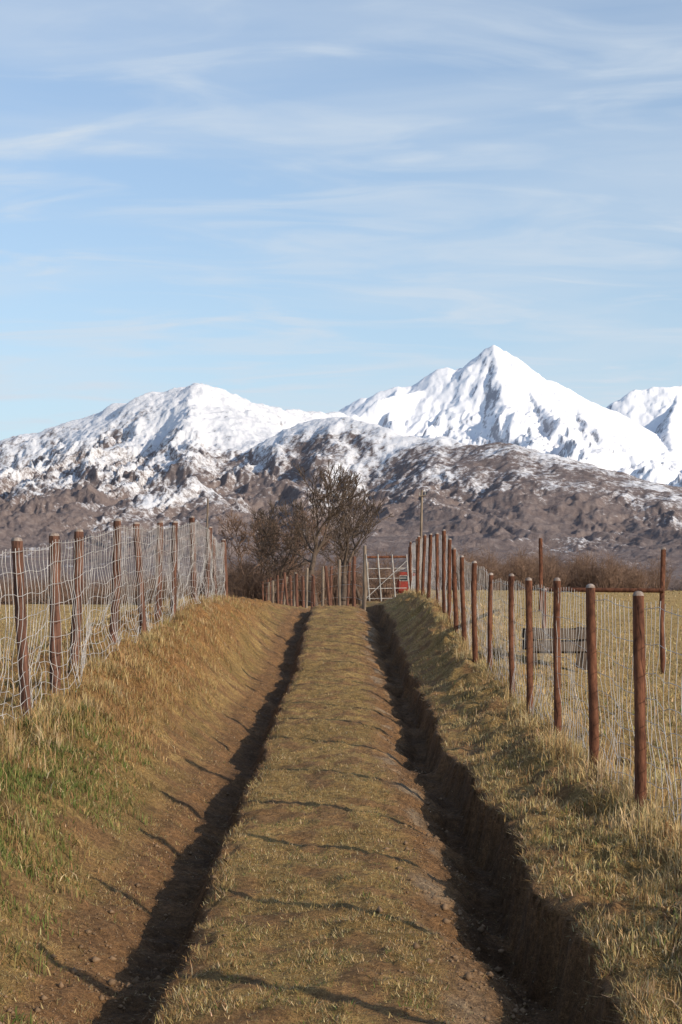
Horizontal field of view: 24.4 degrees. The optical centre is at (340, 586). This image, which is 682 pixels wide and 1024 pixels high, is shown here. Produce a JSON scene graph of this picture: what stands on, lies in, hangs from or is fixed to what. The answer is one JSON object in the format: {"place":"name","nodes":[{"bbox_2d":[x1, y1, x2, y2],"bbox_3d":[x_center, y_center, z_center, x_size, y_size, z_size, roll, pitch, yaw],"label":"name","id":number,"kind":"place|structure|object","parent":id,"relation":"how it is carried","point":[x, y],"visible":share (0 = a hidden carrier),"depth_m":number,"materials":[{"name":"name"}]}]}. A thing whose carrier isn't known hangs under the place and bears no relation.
{"place":"outdoors","nodes":[
{"label":"outdoors","id":0,"kind":"place"},
{"bbox_2d":[0,601,163,683],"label":"field grass","id":1,"kind":"structure","parent":0,"point":[29,645],"depth_m":23.55,"materials":[{"name":"beige plant"}]},
{"bbox_2d":[0,695,169,1023],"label":"green grass","id":2,"kind":"structure","parent":0,"point":[45,818],"depth_m":9.49,"materials":[{"name":"green plant"}]},
{"bbox_2d":[0,592,247,881],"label":"dry grass","id":3,"kind":"structure","parent":0,"point":[62,697],"depth_m":13.47,"materials":[{"name":"beige plant"}]},
{"bbox_2d":[0,597,267,959],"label":"verge grass","id":4,"kind":"structure","parent":0,"point":[38,775],"depth_m":10.79,"materials":[{"name":"plant"}]},
{"bbox_2d":[36,597,265,772],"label":"dry grass","id":5,"kind":"structure","parent":0,"point":[132,728],"depth_m":16.07,"materials":[{"name":"beige plant"}]},
{"bbox_2d":[0,590,681,1023],"bbox_3d":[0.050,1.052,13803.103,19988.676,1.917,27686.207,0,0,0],"label":"ground","id":6,"kind":"structure","parent":0,"point":[542,938],"depth_m":9.91,"materials":[{"name":"soil"}]},
{"bbox_2d":[0,574,223,604],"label":"brush","id":7,"kind":"object","parent":6,"relation":"on","point":[43,600],"visible":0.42,"depth_m":107.71,"materials":[{"name":"brown plant"}]},
{"bbox_2d":[0,516,227,724],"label":"wire fence","id":8,"kind":"object","parent":6,"relation":"on","point":[211,554],"visible":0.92,"depth_m":14.83,"materials":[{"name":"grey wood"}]},
{"bbox_2d":[206,499,208,534],"bbox_3d":[-5.306,-1.091,62.000,0.201,4.762,0.100,0,0,0],"label":"utility pole","id":9,"kind":"object","parent":6,"relation":"on","point":[207,515],"visible":0.33,"depth_m":61.97,"materials":[{"name":"brown wood"}]},
{"bbox_2d":[216,507,292,595],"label":"bare tree","id":10,"kind":"object","parent":6,"relation":"on","point":[236,530],"visible":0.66,"depth_m":94.13,"materials":[{"name":"brown plant"}]},
{"bbox_2d":[233,516,301,577],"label":"bare tree","id":11,"kind":"object","parent":6,"relation":"on","point":[247,539],"visible":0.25,"depth_m":97.36,"materials":[{"name":"brown plant"}]},
{"bbox_2d":[245,497,323,602],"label":"bare tree","id":12,"kind":"object","parent":6,"relation":"on","point":[265,532],"visible":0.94,"depth_m":90.03,"materials":[{"name":"brown plant"}]},
{"bbox_2d":[254,506,334,604],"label":"bare tree","id":13,"kind":"object","parent":6,"relation":"on","point":[310,538],"visible":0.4,"depth_m":95.89,"materials":[{"name":"brown plant"}]},
{"bbox_2d":[204,544,415,605],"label":"brush","id":14,"kind":"object","parent":6,"relation":"on","point":[250,586],"visible":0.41,"depth_m":90.99,"materials":[{"name":"brown plant"}]},
{"bbox_2d":[259,556,368,608],"bbox_3d":[-3.047,0.248,76.993,0.514,2.365,62.570,0,0,-7],"label":"wooden fence","id":15,"kind":"object","parent":6,"relation":"on","point":[270,592],"visible":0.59,"depth_m":61.00,"materials":[{"name":"brown wood"}]},
{"bbox_2d":[0,639,628,1023],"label":"gravel","id":16,"kind":"structure","parent":6,"relation":"on","point":[468,976],"depth_m":7.50,"materials":[{"name":"stone"}]},
{"bbox_2d":[287,459,366,605],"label":"bare tree","id":17,"kind":"object","parent":6,"relation":"on","point":[342,479],"visible":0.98,"depth_m":79.77,"materials":[{"name":"brown plant"}]},
{"bbox_2d":[311,516,361,604],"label":"bare tree","id":18,"kind":"object","parent":6,"relation":"on","point":[357,591],"visible":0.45,"depth_m":97.91,"materials":[{"name":"brown plant"}]},
{"bbox_2d":[0,560,681,593],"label":"distant trees","id":19,"kind":"object","parent":6,"relation":"on","point":[676,585],"visible":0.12,"depth_m":271.79,"materials":[{"name":"brown plant"}]},
{"bbox_2d":[0,634,681,1023],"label":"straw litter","id":20,"kind":"object","parent":6,"relation":"on","point":[320,906],"visible":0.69,"depth_m":7.34,"materials":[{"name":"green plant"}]},
{"bbox_2d":[322,486,392,605],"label":"bare tree","id":21,"kind":"object","parent":6,"relation":"on","point":[364,513],"visible":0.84,"depth_m":86.28,"materials":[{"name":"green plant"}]},
{"bbox_2d":[363,545,411,610],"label":"farm gate","id":22,"kind":"structure","parent":6,"relation":"on","point":[365,557],"depth_m":44.03,"materials":[{"name":"grey metal"}]},
{"bbox_2d":[394,567,415,592],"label":"red shed","id":23,"kind":"structure","parent":6,"relation":"on","point":[403,585],"depth_m":110.80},
{"bbox_2d":[412,576,415,591],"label":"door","id":24,"kind":"structure","parent":23,"relation":"in","point":[413,584],"depth_m":110.77,"materials":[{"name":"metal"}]},
{"bbox_2d":[419,490,425,589],"bbox_3d":[3.168,-1.496,61.980,0.314,4.637,0.170,0,0,0],"label":"utility pole","id":25,"kind":"object","parent":6,"relation":"on","point":[421,512],"visible":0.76,"depth_m":61.95,"materials":[{"name":"brown wood"}]},
{"bbox_2d":[383,591,681,1023],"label":"verge grass","id":26,"kind":"structure","parent":6,"relation":"on","point":[676,902],"depth_m":8.80,"materials":[{"name":"green plant"}]},
{"bbox_2d":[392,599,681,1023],"bbox_3d":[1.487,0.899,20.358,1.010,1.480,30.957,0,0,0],"label":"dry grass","id":27,"kind":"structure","parent":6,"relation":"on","point":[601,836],"depth_m":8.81,"materials":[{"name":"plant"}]},
{"bbox_2d":[399,586,681,944],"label":"dry grass","id":28,"kind":"structure","parent":6,"relation":"on","point":[625,797],"depth_m":11.37,"materials":[{"name":"beige plant"}]},
{"bbox_2d":[409,529,681,820],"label":"wire fence","id":29,"kind":"object","parent":6,"relation":"on","point":[640,698],"visible":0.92,"depth_m":13.57,"materials":[{"name":"galvanised steel"},{"name":"wood"}]},
{"bbox_2d":[427,541,680,590],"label":"brush","id":30,"kind":"object","parent":6,"relation":"on","point":[581,574],"visible":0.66,"depth_m":101.97,"materials":[{"name":"brown plant"}]},
{"bbox_2d":[522,626,586,669],"bbox_3d":[2.885,0.816,21.050,0.860,0.560,0.640,0,0,0],"label":"wooden feed trough","id":31,"kind":"object","parent":6,"relation":"on","point":[569,644],"visible":0.42,"depth_m":20.73,"materials":[{"name":"grey wood"}]},
{"bbox_2d":[435,589,681,785],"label":"field grass","id":32,"kind":"structure","parent":6,"relation":"on","point":[656,716],"depth_m":20.01,"materials":[{"name":"beige plant"}]},
{"bbox_2d":[538,538,665,673],"bbox_3d":[4.373,0.066,34.028,1.769,2.921,22.165,0,0,3],"label":"pipe rail fence","id":33,"kind":"object","parent":6,"relation":"on","point":[661,590],"visible":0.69,"depth_m":23.04,"materials":[{"name":"metal"}]},
{"bbox_2d":[0,383,681,585],"bbox_3d":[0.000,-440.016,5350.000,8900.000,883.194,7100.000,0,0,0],"label":"snowy mountain","id":34,"kind":"structure","parent":0,"point":[149,460],"depth_m":4861.74,"materials":[{"name":"white snow"}]},
{"bbox_2d":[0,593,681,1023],"bbox_3d":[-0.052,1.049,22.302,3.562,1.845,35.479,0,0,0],"label":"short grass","id":35,"kind":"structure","parent":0,"point":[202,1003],"depth_m":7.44,"materials":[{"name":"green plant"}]},
{"bbox_2d":[0,0,681,440],"label":"sky","id":36,"kind":"structure","parent":0,"point":[325,206],"materials":[{"name":"blue"}]},
{"bbox_2d":[338,345,681,486],"bbox_3d":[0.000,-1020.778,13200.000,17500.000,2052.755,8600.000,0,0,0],"label":"snowy mountain","id":37,"kind":"structure","parent":0,"point":[493,394],"depth_m":12435.98,"materials":[{"name":"white snow"}]}
]}

